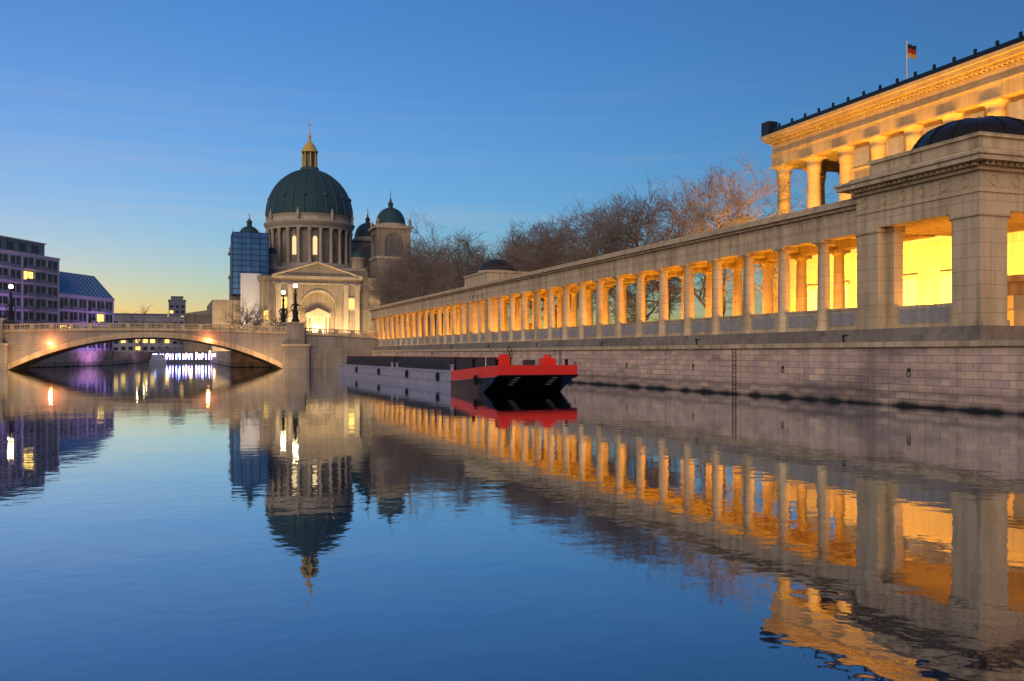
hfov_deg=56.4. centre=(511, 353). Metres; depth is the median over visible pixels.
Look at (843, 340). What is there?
quay ironwork
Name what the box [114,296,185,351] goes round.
distant buildings
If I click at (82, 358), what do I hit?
quay wall
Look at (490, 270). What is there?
colonnade pavilion
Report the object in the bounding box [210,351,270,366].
embankment wall
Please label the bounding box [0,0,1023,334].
sky
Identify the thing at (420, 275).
courtyard trees
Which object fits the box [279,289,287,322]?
street lamp
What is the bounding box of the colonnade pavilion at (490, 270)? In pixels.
[463,259,525,286]
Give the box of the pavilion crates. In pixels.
[1007,295,1023,325]
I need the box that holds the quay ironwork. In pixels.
[397,335,910,393]
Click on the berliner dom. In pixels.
(319, 256)
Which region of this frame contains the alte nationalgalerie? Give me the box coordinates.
[759,35,1023,312]
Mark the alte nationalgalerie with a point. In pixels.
(817, 146)
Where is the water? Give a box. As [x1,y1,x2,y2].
[0,361,1023,680]
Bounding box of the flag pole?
[906,41,915,78]
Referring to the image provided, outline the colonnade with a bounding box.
[368,198,934,349]
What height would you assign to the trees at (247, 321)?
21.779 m
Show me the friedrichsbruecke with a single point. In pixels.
(290, 345)
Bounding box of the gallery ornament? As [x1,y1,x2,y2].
[778,31,1023,166]
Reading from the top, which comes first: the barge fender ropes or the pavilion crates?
the pavilion crates
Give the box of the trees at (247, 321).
[114,295,442,351]
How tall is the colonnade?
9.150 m
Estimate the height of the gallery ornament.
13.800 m
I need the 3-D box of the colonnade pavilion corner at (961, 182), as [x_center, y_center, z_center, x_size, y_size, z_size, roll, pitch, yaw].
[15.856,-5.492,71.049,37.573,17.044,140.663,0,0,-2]
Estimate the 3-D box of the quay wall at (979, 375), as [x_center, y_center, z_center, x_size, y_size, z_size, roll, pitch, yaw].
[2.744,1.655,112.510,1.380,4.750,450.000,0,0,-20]
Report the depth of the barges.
81.27 m
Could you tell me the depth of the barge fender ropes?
78.60 m
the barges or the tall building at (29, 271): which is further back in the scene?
the tall building at (29, 271)
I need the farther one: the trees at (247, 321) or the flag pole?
the trees at (247, 321)
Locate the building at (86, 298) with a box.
[59,271,114,350]
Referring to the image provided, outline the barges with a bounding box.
[339,346,577,391]
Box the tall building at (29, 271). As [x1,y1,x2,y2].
[0,235,59,328]
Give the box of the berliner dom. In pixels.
[183,120,411,351]
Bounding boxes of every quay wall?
[26,351,153,367]
[371,339,1023,414]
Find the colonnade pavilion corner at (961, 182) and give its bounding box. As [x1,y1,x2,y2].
[472,116,1023,341]
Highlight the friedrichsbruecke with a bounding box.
[0,319,394,369]
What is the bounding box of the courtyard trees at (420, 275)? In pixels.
[360,145,834,337]
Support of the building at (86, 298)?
on the ground
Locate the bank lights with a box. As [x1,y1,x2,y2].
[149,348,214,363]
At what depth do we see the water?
16.12 m
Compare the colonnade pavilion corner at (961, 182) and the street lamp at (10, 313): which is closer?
the colonnade pavilion corner at (961, 182)

